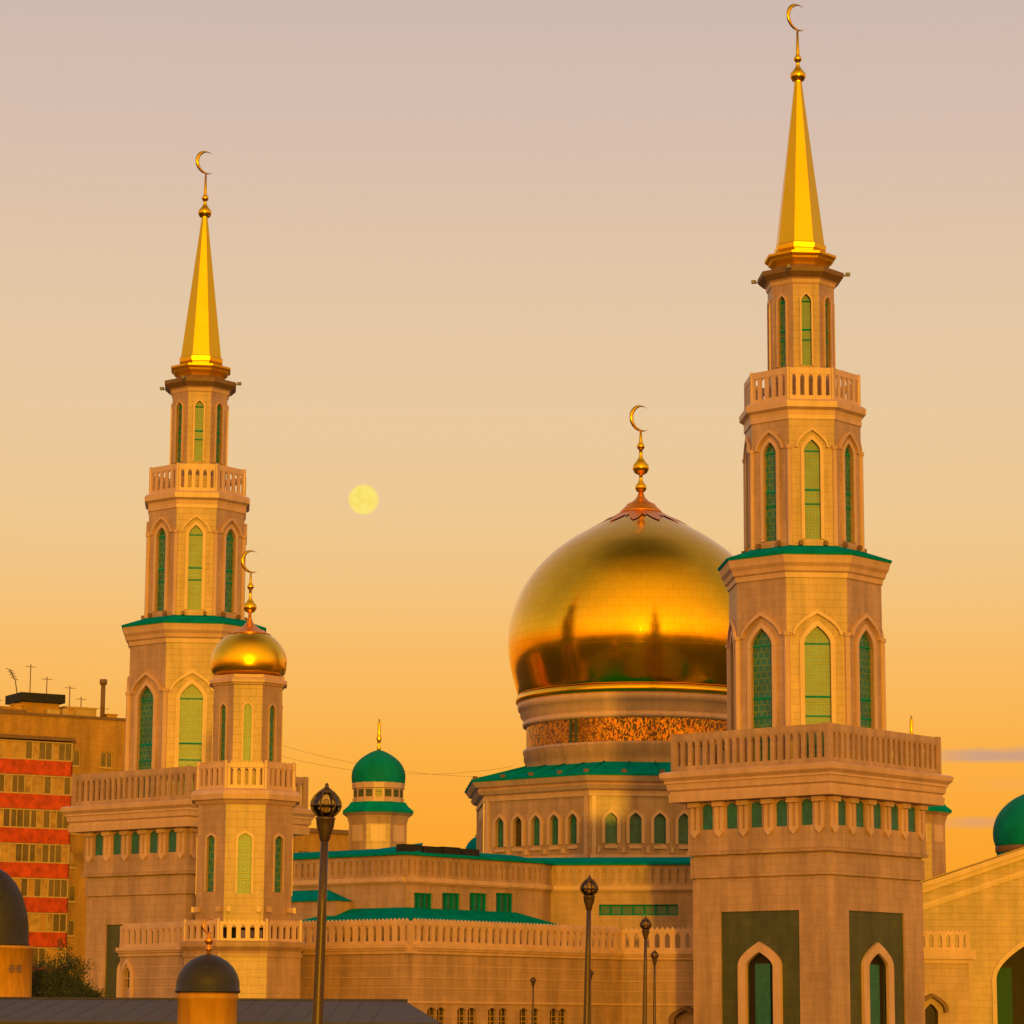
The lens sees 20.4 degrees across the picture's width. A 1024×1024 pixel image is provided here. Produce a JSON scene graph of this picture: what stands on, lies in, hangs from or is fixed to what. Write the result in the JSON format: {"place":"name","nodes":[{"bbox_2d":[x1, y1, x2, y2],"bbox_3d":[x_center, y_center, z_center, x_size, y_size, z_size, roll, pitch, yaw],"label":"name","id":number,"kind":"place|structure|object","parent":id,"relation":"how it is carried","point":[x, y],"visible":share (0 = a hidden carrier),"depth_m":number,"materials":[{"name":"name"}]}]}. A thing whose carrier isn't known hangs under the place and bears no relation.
{"place":"outdoors","nodes":[
{"label":"outdoors","id":0,"kind":"place"},
{"bbox_2d":[0,664,125,995],"bbox_3d":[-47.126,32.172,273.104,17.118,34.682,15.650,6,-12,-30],"label":"apartment block","id":1,"kind":"structure","parent":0,"point":[49,746],"depth_m":267.62,"materials":[{"name":"brick"}]},
{"bbox_2d":[66,920,75,936],"bbox_3d":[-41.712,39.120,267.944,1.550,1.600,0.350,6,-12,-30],"label":"window","id":2,"kind":"structure","parent":1,"relation":"in","point":[70,923],"depth_m":268.21,"materials":[{"name":"beige glass"}]},
{"bbox_2d":[68,886,76,902],"bbox_3d":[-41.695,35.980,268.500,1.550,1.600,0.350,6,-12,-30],"label":"window","id":3,"kind":"structure","parent":1,"relation":"in","point":[72,889],"depth_m":268.73,"materials":[{"name":"beige glass"}]},
{"bbox_2d":[69,852,77,868],"bbox_3d":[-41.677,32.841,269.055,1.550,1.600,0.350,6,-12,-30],"label":"window","id":4,"kind":"structure","parent":1,"relation":"in","point":[73,855],"depth_m":269.32,"materials":[{"name":"yellow glass"}]},
{"bbox_2d":[72,750,81,767],"bbox_3d":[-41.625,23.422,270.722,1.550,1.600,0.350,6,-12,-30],"label":"window","id":5,"kind":"structure","parent":1,"relation":"in","point":[76,754],"depth_m":270.97,"materials":[{"name":"beige glass"}]},
{"bbox_2d":[99,752,113,768],"bbox_3d":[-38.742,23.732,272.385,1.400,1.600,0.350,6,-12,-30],"label":"window","id":6,"kind":"structure","parent":1,"relation":"in","point":[106,757],"depth_m":272.43,"materials":[{"name":"beige glass"}]},
{"bbox_2d":[175,919,239,1023],"bbox_3d":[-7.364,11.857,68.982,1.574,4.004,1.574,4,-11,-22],"label":"domed kiosk","id":7,"kind":"object","parent":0,"point":[207,990],"visible":1,"depth_m":68.45,"materials":[{"name":"metal"}]},
{"bbox_2d":[0,997,441,1023],"bbox_3d":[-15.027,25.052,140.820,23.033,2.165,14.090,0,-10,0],"label":"shed","id":8,"kind":"structure","parent":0,"point":[61,1010],"depth_m":140.27,"materials":[{"name":"grey metal"}]},
{"bbox_2d":[293,828,348,852],"bbox_3d":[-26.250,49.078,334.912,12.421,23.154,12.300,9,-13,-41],"label":"apartment block","id":9,"kind":"structure","parent":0,"point":[338,841],"depth_m":332.01,"materials":[{"name":"brick"}]},
{"bbox_2d":[310,783,341,1023],"bbox_3d":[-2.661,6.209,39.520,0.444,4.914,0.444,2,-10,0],"label":"street lamp","id":10,"kind":"object","parent":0,"point":[325,819],"visible":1,"depth_m":39.66,"materials":[{"name":"black metal"}]},
{"bbox_2d":[349,485,377,513],"bbox_3d":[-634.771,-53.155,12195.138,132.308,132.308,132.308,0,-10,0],"label":"moon","id":11,"kind":"object","parent":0,"point":[363,499],"visible":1,"depth_m":12145.01,"materials":[{"name":"yellow"}]},
{"bbox_2d":[466,834,475,848],"bbox_3d":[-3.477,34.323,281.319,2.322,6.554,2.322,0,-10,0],"label":"green dome","id":12,"kind":"structure","parent":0,"point":[471,844],"depth_m":280.86,"materials":[{"name":"metal"}]},
{"bbox_2d":[0,0,1023,872],"label":"sky","id":13,"kind":"structure","parent":0,"point":[456,246],"materials":[{"name":"orange"}]},
{"bbox_2d":[115,405,975,1023],"bbox_3d":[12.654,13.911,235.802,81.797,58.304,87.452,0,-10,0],"label":"prayer hall","id":14,"kind":"structure","parent":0,"point":[617,639],"depth_m":216.21,"materials":[{"name":"beige stone"}]},
{"bbox_2d":[343,719,413,849],"bbox_3d":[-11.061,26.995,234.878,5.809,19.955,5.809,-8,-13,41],"label":"green domed turret","id":15,"kind":"object","parent":14,"relation":"on","point":[377,812],"visible":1,"depth_m":233.58,"materials":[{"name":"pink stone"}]},
{"bbox_2d":[358,789,363,796],"bbox_3d":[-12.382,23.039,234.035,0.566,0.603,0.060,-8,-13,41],"label":"drum window","id":16,"kind":"structure","parent":15,"relation":"in","point":[360,791],"depth_m":233.99,"materials":[{"name":"green glass"}]},
{"bbox_2d":[375,789,381,795],"bbox_3d":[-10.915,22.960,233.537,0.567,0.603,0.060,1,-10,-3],"label":"drum window","id":17,"kind":"structure","parent":15,"relation":"in","point":[378,792],"depth_m":233.53,"materials":[{"name":"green glass"}]},
{"bbox_2d":[414,893,430,908],"bbox_3d":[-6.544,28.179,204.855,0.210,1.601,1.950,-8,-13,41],"label":"window","id":18,"kind":"structure","parent":14,"relation":"in","point":[421,900],"depth_m":205.04,"materials":[{"name":"green glass"}]},
{"bbox_2d":[427,1008,433,1017],"bbox_3d":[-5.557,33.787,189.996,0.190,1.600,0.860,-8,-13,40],"label":"window","id":19,"kind":"structure","parent":14,"relation":"in","point":[430,1011],"depth_m":190.14,"materials":[{"name":"brown glass"}]},
{"bbox_2d":[437,1008,442,1023],"bbox_3d":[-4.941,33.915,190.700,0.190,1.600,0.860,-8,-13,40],"label":"window","id":20,"kind":"structure","parent":14,"relation":"in","point":[439,1011],"depth_m":190.84,"materials":[{"name":"brown glass"}]},
{"bbox_2d":[442,893,458,909],"bbox_3d":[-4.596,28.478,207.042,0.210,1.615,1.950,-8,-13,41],"label":"window","id":21,"kind":"structure","parent":14,"relation":"in","point":[449,900],"depth_m":207.20,"materials":[{"name":"green glass"}]},
{"bbox_2d":[457,1008,463,1023],"bbox_3d":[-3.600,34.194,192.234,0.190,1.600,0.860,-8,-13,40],"label":"window","id":22,"kind":"structure","parent":14,"relation":"in","point":[459,1012],"depth_m":192.29,"materials":[{"name":"brown glass"}]},
{"bbox_2d":[467,1008,473,1023],"bbox_3d":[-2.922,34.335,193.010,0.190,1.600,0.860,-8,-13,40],"label":"window","id":23,"kind":"structure","parent":14,"relation":"in","point":[470,1011],"depth_m":193.13,"materials":[{"name":"brown glass"}]},
{"bbox_2d":[469,893,485,910],"bbox_3d":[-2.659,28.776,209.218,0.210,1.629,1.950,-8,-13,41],"label":"window","id":24,"kind":"structure","parent":14,"relation":"in","point":[477,901],"depth_m":209.39,"materials":[{"name":"green glass"}]},
{"bbox_2d":[481,816,482,849],"bbox_3d":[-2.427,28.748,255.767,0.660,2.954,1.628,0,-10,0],"label":"window","id":25,"kind":"structure","parent":14,"relation":"in","point":[482,816],"depth_m":255.67,"materials":[{"name":"beige stone"}]},
{"bbox_2d":[488,1009,493,1023],"bbox_3d":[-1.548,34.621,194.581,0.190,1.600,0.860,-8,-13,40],"label":"window","id":26,"kind":"structure","parent":14,"relation":"in","point":[490,1012],"depth_m":194.65,"materials":[{"name":"brown glass"}]},
{"bbox_2d":[492,814,506,847],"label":"window","id":27,"kind":"structure","parent":14,"relation":"in","point":[502,825],"depth_m":252.94,"materials":[{"name":"beige stone"}]},
{"bbox_2d":[499,1009,504,1023],"bbox_3d":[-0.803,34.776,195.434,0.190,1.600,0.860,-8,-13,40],"label":"window","id":28,"kind":"structure","parent":14,"relation":"in","point":[501,1012],"depth_m":195.51,"materials":[{"name":"brown glass"}]},
{"bbox_2d":[496,893,511,911],"bbox_3d":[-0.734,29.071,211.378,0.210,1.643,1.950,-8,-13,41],"label":"window","id":29,"kind":"structure","parent":14,"relation":"in","point":[503,900],"depth_m":211.55,"materials":[{"name":"green glass"}]},
{"bbox_2d":[510,813,524,846],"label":"window","id":30,"kind":"structure","parent":14,"relation":"in","point":[520,823],"depth_m":251.53,"materials":[{"name":"beige stone"}]},
{"bbox_2d":[520,1009,525,1023],"bbox_3d":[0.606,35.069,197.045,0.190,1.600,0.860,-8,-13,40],"label":"window","id":31,"kind":"structure","parent":14,"relation":"in","point":[522,1012],"depth_m":197.18,"materials":[{"name":"brown glass"}]},
{"bbox_2d":[531,1009,536,1023],"bbox_3d":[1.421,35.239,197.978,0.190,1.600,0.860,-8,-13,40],"label":"window","id":32,"kind":"structure","parent":14,"relation":"in","point":[535,1012],"depth_m":198.15,"materials":[{"name":"brown glass"}]},
{"bbox_2d":[528,812,542,845],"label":"window","id":33,"kind":"structure","parent":14,"relation":"in","point":[538,823],"depth_m":250.18,"materials":[{"name":"beige stone"}]},
{"bbox_2d":[550,1009,554,1023],"bbox_3d":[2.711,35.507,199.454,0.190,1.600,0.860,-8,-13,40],"label":"window","id":34,"kind":"structure","parent":14,"relation":"in","point":[552,1012],"depth_m":199.56,"materials":[{"name":"brown glass"}]},
{"bbox_2d":[546,811,561,844],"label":"window","id":35,"kind":"structure","parent":14,"relation":"in","point":[557,822],"depth_m":248.78,"materials":[{"name":"beige stone"}]},
{"bbox_2d":[559,1009,563,1023],"bbox_3d":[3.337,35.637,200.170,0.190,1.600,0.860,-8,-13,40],"label":"window","id":36,"kind":"structure","parent":14,"relation":"in","point":[561,1013],"depth_m":200.29,"materials":[{"name":"brown glass"}]},
{"bbox_2d":[565,810,579,843],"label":"window","id":37,"kind":"structure","parent":14,"relation":"in","point":[575,820],"depth_m":247.39,"materials":[{"name":"beige stone"}]},
{"bbox_2d":[602,809,620,842],"bbox_3d":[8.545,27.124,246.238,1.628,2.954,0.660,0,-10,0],"label":"window","id":38,"kind":"structure","parent":14,"relation":"in","point":[611,826],"depth_m":246.24,"materials":[{"name":"green glass"}]},
{"bbox_2d":[626,809,644,843],"bbox_3d":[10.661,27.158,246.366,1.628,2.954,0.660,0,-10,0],"label":"window","id":39,"kind":"structure","parent":14,"relation":"in","point":[635,825],"depth_m":246.30,"materials":[{"name":"green glass"}]},
{"bbox_2d":[599,905,677,914],"bbox_3d":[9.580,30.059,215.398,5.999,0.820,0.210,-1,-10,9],"label":"window","id":40,"kind":"structure","parent":14,"relation":"in","point":[603,909],"depth_m":215.40,"materials":[{"name":"green glass"}]},
{"bbox_2d":[651,810,668,843],"bbox_3d":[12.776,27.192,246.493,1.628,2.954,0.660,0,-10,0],"label":"window","id":41,"kind":"structure","parent":14,"relation":"in","point":[658,836],"depth_m":246.48,"materials":[{"name":"green glass"}]},
{"bbox_2d":[675,810,687,843],"bbox_3d":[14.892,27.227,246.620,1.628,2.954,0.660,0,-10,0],"label":"window","id":42,"kind":"structure","parent":14,"relation":"in","point":[681,821],"depth_m":246.66,"materials":[{"name":"green glass"}]},
{"bbox_2d":[908,716,951,881],"bbox_3d":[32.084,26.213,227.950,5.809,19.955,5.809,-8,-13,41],"label":"green domed turret","id":43,"kind":"object","parent":14,"relation":"on","point":[935,860],"visible":0.07,"depth_m":226.01,"materials":[{"name":"pink stone"}]},
{"bbox_2d":[925,1004,936,1023],"bbox_3d":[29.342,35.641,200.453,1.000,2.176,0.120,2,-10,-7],"label":"window","id":44,"kind":"structure","parent":14,"relation":"in","point":[930,1012],"depth_m":200.44,"materials":[{"name":"glass"}]},
{"bbox_2d":[580,875,598,1023],"bbox_3d":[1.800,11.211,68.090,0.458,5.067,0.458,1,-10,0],"label":"street lamp","id":45,"kind":"object","parent":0,"point":[588,896],"visible":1,"depth_m":68.22,"materials":[{"name":"black metal"}]},
{"bbox_3d":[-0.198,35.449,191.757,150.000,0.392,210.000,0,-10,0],"label":"plaza","id":46,"kind":"structure","parent":0,"visible":0},
{"bbox_2d":[0,869,33,996],"bbox_3d":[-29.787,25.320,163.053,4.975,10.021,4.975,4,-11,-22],"label":"domed kiosk","id":47,"kind":"object","parent":46,"relation":"on","point":[16,955],"visible":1,"depth_m":161.86,"materials":[{"name":"metal"}]},
{"bbox_2d":[31,951,83,996],"bbox_3d":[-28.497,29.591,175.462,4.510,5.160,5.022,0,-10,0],"label":"broadleaf tree","id":48,"kind":"object","parent":46,"relation":"on","point":[42,987],"visible":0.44,"depth_m":174.93,"materials":[{"name":"green plant"}]},
{"bbox_2d":[33,937,97,996],"bbox_3d":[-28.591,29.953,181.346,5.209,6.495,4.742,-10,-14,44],"label":"broadleaf tree","id":49,"kind":"object","parent":46,"relation":"on","point":[67,978],"visible":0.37,"depth_m":181.40,"materials":[{"name":"green plant"}]},
{"bbox_2d":[51,955,115,997],"bbox_3d":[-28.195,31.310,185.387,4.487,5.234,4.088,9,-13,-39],"label":"broadleaf tree","id":50,"kind":"object","parent":46,"relation":"on","point":[98,994],"visible":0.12,"depth_m":185.64,"materials":[{"name":"green plant"}]},
{"bbox_2d":[60,151,315,997],"bbox_3d":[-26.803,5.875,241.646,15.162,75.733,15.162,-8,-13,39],"label":"minaret","id":51,"kind":"object","parent":46,"relation":"on","point":[135,822],"visible":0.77,"depth_m":236.19,"materials":[{"name":"beige stone"}]},
{"bbox_2d":[96,834,102,854],"bbox_3d":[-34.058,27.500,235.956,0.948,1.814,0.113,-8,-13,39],"label":"slit window","id":52,"kind":"structure","parent":51,"relation":"in","point":[99,839],"depth_m":235.94,"materials":[{"name":"green glass"}]},
{"bbox_2d":[113,833,120,854],"bbox_3d":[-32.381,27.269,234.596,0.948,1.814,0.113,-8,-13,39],"label":"slit window","id":53,"kind":"structure","parent":51,"relation":"in","point":[117,838],"depth_m":234.56,"materials":[{"name":"green glass"}]},
{"bbox_2d":[132,832,138,853],"bbox_3d":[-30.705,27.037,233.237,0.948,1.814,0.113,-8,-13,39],"label":"slit window","id":54,"kind":"structure","parent":51,"relation":"in","point":[135,837],"depth_m":233.19,"materials":[{"name":"green glass"}]},
{"bbox_2d":[132,680,156,797],"bbox_3d":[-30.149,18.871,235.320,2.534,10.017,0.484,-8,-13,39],"label":"window","id":55,"kind":"structure","parent":51,"relation":"in","point":[148,716],"depth_m":235.60,"materials":[{"name":"green glass"}]},
{"bbox_2d":[150,831,157,852],"bbox_3d":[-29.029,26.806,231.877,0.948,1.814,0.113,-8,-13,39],"label":"slit window","id":56,"kind":"structure","parent":51,"relation":"in","point":[154,836],"depth_m":231.89,"materials":[{"name":"green glass"}]},
{"bbox_2d":[152,523,168,611],"bbox_3d":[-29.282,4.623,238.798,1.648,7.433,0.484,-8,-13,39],"label":"window","id":57,"kind":"structure","parent":51,"relation":"in","point":[164,535],"depth_m":238.78,"materials":[{"name":"green glass"}]},
{"bbox_2d":[169,404,171,464],"bbox_3d":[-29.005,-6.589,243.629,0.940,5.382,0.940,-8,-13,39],"label":"window","id":58,"kind":"structure","parent":51,"relation":"in","point":[171,404],"depth_m":243.13,"materials":[{"name":"beige stone"}]},
{"bbox_2d":[169,830,175,851],"bbox_3d":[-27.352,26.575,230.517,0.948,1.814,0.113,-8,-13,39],"label":"slit window","id":59,"kind":"structure","parent":51,"relation":"in","point":[172,835],"depth_m":230.48,"materials":[{"name":"green glass"}]},
{"bbox_2d":[174,400,183,462],"bbox_3d":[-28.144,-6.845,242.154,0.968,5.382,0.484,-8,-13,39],"label":"window","id":60,"kind":"structure","parent":51,"relation":"in","point":[181,409],"depth_m":242.13,"materials":[{"name":"green glass"}]},
{"bbox_2d":[174,679,206,794],"bbox_3d":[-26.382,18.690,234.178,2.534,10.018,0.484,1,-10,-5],"label":"window","id":61,"kind":"structure","parent":51,"relation":"in","point":[191,706],"depth_m":234.39,"materials":[{"name":"green glass"}]},
{"bbox_2d":[184,522,205,609],"bbox_3d":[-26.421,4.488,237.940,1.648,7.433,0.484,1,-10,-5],"label":"window","id":62,"kind":"structure","parent":51,"relation":"in","point":[195,537],"depth_m":237.91,"materials":[{"name":"green glass"}]},
{"bbox_2d":[192,399,204,460],"bbox_3d":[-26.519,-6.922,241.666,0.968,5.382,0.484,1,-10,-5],"label":"window","id":63,"kind":"structure","parent":51,"relation":"in","point":[199,410],"depth_m":241.65,"materials":[{"name":"green glass"}]},
{"bbox_2d":[214,401,223,463],"bbox_3d":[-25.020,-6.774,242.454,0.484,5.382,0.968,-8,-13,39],"label":"window","id":64,"kind":"structure","parent":51,"relation":"in","point":[217,409],"depth_m":242.48,"materials":[{"name":"green glass"}]},
{"bbox_2d":[226,405,228,465],"bbox_3d":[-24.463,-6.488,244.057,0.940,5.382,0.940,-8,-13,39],"label":"window","id":65,"kind":"structure","parent":51,"relation":"in","point":[227,405],"depth_m":243.55,"materials":[{"name":"beige stone"}]},
{"bbox_2d":[221,525,237,612],"bbox_3d":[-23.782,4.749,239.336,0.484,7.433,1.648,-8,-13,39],"label":"window","id":66,"kind":"structure","parent":51,"relation":"in","point":[227,571],"depth_m":239.36,"materials":[{"name":"green glass"}]},
{"bbox_2d":[179,550,305,998],"bbox_3d":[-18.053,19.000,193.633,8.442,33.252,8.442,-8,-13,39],"label":"cupola turret","id":67,"kind":"object","parent":46,"relation":"on","point":[246,799],"visible":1,"depth_m":190.61,"materials":[{"name":"beige stone"}]},
{"bbox_2d":[195,833,197,895],"bbox_3d":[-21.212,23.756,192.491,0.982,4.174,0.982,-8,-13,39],"label":"window","id":68,"kind":"structure","parent":67,"relation":"in","point":[197,833],"depth_m":191.91,"materials":[{"name":"beige stone"}]},
{"bbox_2d":[204,832,216,891],"bbox_3d":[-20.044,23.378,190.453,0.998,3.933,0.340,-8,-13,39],"label":"window","id":69,"kind":"structure","parent":67,"relation":"in","point":[213,839],"depth_m":190.47,"materials":[{"name":"green glass"}]},
{"bbox_2d":[218,702,226,760],"bbox_3d":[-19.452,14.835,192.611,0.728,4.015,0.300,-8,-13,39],"label":"window","id":70,"kind":"structure","parent":67,"relation":"in","point":[224,710],"depth_m":192.62,"materials":[{"name":"green glass"}]},
{"bbox_2d":[235,831,253,893],"bbox_3d":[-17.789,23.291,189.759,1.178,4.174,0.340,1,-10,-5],"label":"window","id":71,"kind":"structure","parent":67,"relation":"in","point":[244,843],"depth_m":189.77,"materials":[{"name":"glass"}]},
{"bbox_2d":[241,701,252,760],"bbox_3d":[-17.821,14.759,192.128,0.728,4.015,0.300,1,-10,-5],"label":"window","id":72,"kind":"structure","parent":67,"relation":"in","point":[247,711],"depth_m":192.15,"materials":[{"name":"green glass"}]},
{"bbox_2d":[267,703,276,761],"bbox_3d":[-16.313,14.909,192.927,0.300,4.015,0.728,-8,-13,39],"label":"window","id":73,"kind":"structure","parent":67,"relation":"in","point":[270,709],"depth_m":192.90,"materials":[{"name":"green glass"}]},
{"bbox_2d":[272,833,284,892],"bbox_3d":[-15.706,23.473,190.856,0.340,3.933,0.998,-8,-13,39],"label":"window","id":74,"kind":"structure","parent":67,"relation":"in","point":[276,840],"depth_m":190.93,"materials":[{"name":"green glass"}]},
{"bbox_2d":[281,705,282,761],"bbox_3d":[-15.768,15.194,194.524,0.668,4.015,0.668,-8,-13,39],"label":"window","id":75,"kind":"structure","parent":67,"relation":"in","point":[282,705],"depth_m":194.27,"materials":[{"name":"beige stone"}]},
{"bbox_2d":[291,834,292,895],"bbox_3d":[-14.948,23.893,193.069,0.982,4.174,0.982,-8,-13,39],"label":"window","id":76,"kind":"structure","parent":67,"relation":"in","point":[292,834],"depth_m":192.48,"materials":[{"name":"beige stone"}]},
{"bbox_2d":[530,977,535,1023],"bbox_3d":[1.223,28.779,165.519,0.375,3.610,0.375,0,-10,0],"label":"street lamp","id":77,"kind":"object","parent":46,"relation":"on","point":[532,980],"visible":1,"depth_m":165.60,"materials":[{"name":"black metal"}]},
{"bbox_2d":[590,970,593,1023],"bbox_3d":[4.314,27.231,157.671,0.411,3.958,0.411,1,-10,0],"label":"street lamp","id":78,"kind":"object","parent":46,"relation":"on","point":[590,993],"visible":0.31,"depth_m":157.73,"materials":[{"name":"black metal"}]},
{"bbox_2d":[640,916,651,1023],"bbox_3d":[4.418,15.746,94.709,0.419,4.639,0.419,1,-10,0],"label":"street lamp","id":79,"kind":"object","parent":46,"relation":"on","point":[645,929],"visible":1,"depth_m":94.79,"materials":[{"name":"black metal"}]},
{"bbox_2d":[650,949,658,1023],"bbox_3d":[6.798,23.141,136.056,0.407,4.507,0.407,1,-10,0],"label":"street lamp","id":80,"kind":"object","parent":46,"relation":"on","point":[653,957],"visible":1,"depth_m":136.14,"materials":[{"name":"black metal"}]},
{"bbox_2d":[659,4,953,1023],"bbox_3d":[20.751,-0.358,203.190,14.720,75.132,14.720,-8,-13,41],"label":"minaret","id":81,"kind":"object","parent":46,"relation":"on","point":[809,790],"visible":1,"depth_m":196.78,"materials":[{"name":"beige stone"}]},
{"bbox_2d":[703,804,712,829],"bbox_3d":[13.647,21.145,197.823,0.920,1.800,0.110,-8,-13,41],"label":"slit window","id":82,"kind":"structure","parent":81,"relation":"in","point":[707,809],"depth_m":197.81,"materials":[{"name":"green glass"}]},
{"bbox_2d":[727,803,736,828],"bbox_3d":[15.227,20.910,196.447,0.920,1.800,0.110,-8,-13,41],"label":"slit window","id":83,"kind":"structure","parent":81,"relation":"in","point":[732,808],"depth_m":196.42,"materials":[{"name":"green glass"}]},
{"bbox_2d":[729,629,734,762],"bbox_3d":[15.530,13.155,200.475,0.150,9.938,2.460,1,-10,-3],"label":"window","id":84,"kind":"structure","parent":81,"relation":"in","point":[731,636],"depth_m":201.22,"materials":[{"name":"green stone"}]},
{"bbox_2d":[745,446,749,546],"bbox_3d":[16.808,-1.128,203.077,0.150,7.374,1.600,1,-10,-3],"label":"window","id":85,"kind":"structure","parent":81,"relation":"in","point":[747,473],"depth_m":203.25,"materials":[{"name":"beige stone"}]},
{"bbox_2d":[752,801,761,827],"bbox_3d":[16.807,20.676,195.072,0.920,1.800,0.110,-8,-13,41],"label":"slit window","id":86,"kind":"structure","parent":81,"relation":"in","point":[756,807],"depth_m":195.03,"materials":[{"name":"green glass"}]},
{"bbox_2d":[747,622,777,761],"bbox_3d":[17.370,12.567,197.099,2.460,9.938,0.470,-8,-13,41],"label":"window","id":87,"kind":"structure","parent":81,"relation":"in","point":[764,648],"depth_m":197.33,"materials":[{"name":"green glass"}]},
{"bbox_2d":[755,964,770,1023],"bbox_3d":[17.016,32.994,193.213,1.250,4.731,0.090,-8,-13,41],"label":"niche window","id":88,"kind":"structure","parent":81,"relation":"in","point":[762,971],"depth_m":193.23,"materials":[{"name":"green glass"}]},
{"bbox_2d":[767,299,770,369],"bbox_3d":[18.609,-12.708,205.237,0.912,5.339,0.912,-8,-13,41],"label":"window","id":89,"kind":"structure","parent":81,"relation":"in","point":[768,303],"depth_m":205.19,"materials":[{"name":"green stone"}]},
{"bbox_2d":[760,438,779,541],"bbox_3d":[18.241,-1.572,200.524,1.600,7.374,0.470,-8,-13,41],"label":"window","id":90,"kind":"structure","parent":81,"relation":"in","point":[772,454],"depth_m":200.53,"materials":[{"name":"green glass"}]},
{"bbox_2d":[777,800,786,825],"bbox_3d":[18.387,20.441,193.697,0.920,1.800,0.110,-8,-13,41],"label":"slit window","id":91,"kind":"structure","parent":81,"relation":"in","point":[781,805],"depth_m":193.65,"materials":[{"name":"green glass"}]},
{"bbox_2d":[776,294,787,367],"bbox_3d":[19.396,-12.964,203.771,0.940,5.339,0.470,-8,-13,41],"label":"window","id":92,"kind":"structure","parent":81,"relation":"in","point":[784,302],"depth_m":203.79,"materials":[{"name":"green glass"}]},
{"bbox_2d":[799,292,813,364],"bbox_3d":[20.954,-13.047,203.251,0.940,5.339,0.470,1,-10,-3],"label":"window","id":93,"kind":"structure","parent":81,"relation":"in","point":[806,320],"depth_m":203.25,"materials":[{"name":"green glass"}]},
{"bbox_2d":[802,799,812,824],"bbox_3d":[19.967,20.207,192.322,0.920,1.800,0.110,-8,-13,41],"label":"slit window","id":94,"kind":"structure","parent":81,"relation":"in","point":[807,815],"depth_m":192.29,"materials":[{"name":"green glass"}]},
{"bbox_2d":[800,435,824,538],"bbox_3d":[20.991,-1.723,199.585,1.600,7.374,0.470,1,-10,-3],"label":"window","id":95,"kind":"structure","parent":81,"relation":"in","point":[812,484],"depth_m":199.56,"materials":[{"name":"green glass"}]},
{"bbox_2d":[799,620,835,757],"bbox_3d":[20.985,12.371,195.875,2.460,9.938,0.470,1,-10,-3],"label":"window","id":96,"kind":"structure","parent":81,"relation":"in","point":[817,705],"depth_m":196.03,"materials":[{"name":"green glass"}]},
{"bbox_2d":[823,295,832,367],"bbox_3d":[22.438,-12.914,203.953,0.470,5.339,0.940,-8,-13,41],"label":"window","id":97,"kind":"structure","parent":81,"relation":"in","point":[825,349],"depth_m":203.89,"materials":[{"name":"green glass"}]},
{"bbox_2d":[838,799,844,825],"bbox_3d":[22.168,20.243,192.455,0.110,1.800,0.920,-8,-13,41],"label":"slit window","id":98,"kind":"structure","parent":81,"relation":"in","point":[841,804],"depth_m":192.43,"materials":[{"name":"green glass"}]},
{"bbox_2d":[841,439,856,543],"bbox_3d":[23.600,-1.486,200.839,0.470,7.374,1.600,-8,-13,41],"label":"window","id":99,"kind":"structure","parent":81,"relation":"in","point":[845,456],"depth_m":200.88,"materials":[{"name":"green glass"}]},
{"bbox_2d":[856,801,862,826],"bbox_3d":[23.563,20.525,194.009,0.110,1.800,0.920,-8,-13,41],"label":"slit window","id":100,"kind":"structure","parent":81,"relation":"in","point":[859,806],"depth_m":193.99,"materials":[{"name":"green glass"}]},
{"bbox_2d":[855,624,877,760],"bbox_3d":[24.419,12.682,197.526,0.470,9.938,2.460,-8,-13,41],"label":"window","id":101,"kind":"structure","parent":81,"relation":"in","point":[862,647],"depth_m":197.91,"materials":[{"name":"green glass"}]},
{"bbox_2d":[870,964,879,1023],"bbox_3d":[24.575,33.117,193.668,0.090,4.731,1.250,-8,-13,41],"label":"niche window","id":102,"kind":"structure","parent":81,"relation":"in","point":[874,969],"depth_m":193.75,"materials":[{"name":"green glass"}]},
{"bbox_2d":[874,803,880,828],"bbox_3d":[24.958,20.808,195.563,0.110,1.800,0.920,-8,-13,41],"label":"slit window","id":103,"kind":"structure","parent":81,"relation":"in","point":[877,817],"depth_m":195.55,"materials":[{"name":"green glass"}]},
{"bbox_2d":[891,805,897,829],"bbox_3d":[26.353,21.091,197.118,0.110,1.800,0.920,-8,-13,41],"label":"slit window","id":104,"kind":"structure","parent":81,"relation":"in","point":[894,811],"depth_m":197.14,"materials":[{"name":"green glass"}]},
{"bbox_2d":[908,806,914,831],"bbox_3d":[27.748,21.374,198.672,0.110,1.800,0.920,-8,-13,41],"label":"slit window","id":105,"kind":"structure","parent":81,"relation":"in","point":[911,812],"depth_m":198.68,"materials":[{"name":"green glass"}]},
{"bbox_2d":[921,847,1023,1023],"bbox_3d":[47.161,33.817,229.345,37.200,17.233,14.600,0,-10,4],"label":"gabled portal","id":106,"kind":"object","parent":46,"relation":"on","point":[981,903],"visible":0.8,"depth_m":223.71,"materials":[{"name":"beige stone"}]},
{"bbox_2d":[997,967,1012,1023],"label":"archway window","id":107,"kind":"structure","parent":106,"relation":"in","point":[1004,976],"depth_m":223.41,"materials":[{"name":"green glass"}]},
{"bbox_2d":[993,794,1023,855],"bbox_3d":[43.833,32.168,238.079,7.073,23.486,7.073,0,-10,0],"label":"green domed pavilion","id":108,"kind":"structure","parent":46,"relation":"on","point":[1008,831],"depth_m":237.13,"materials":[{"name":"paint"}]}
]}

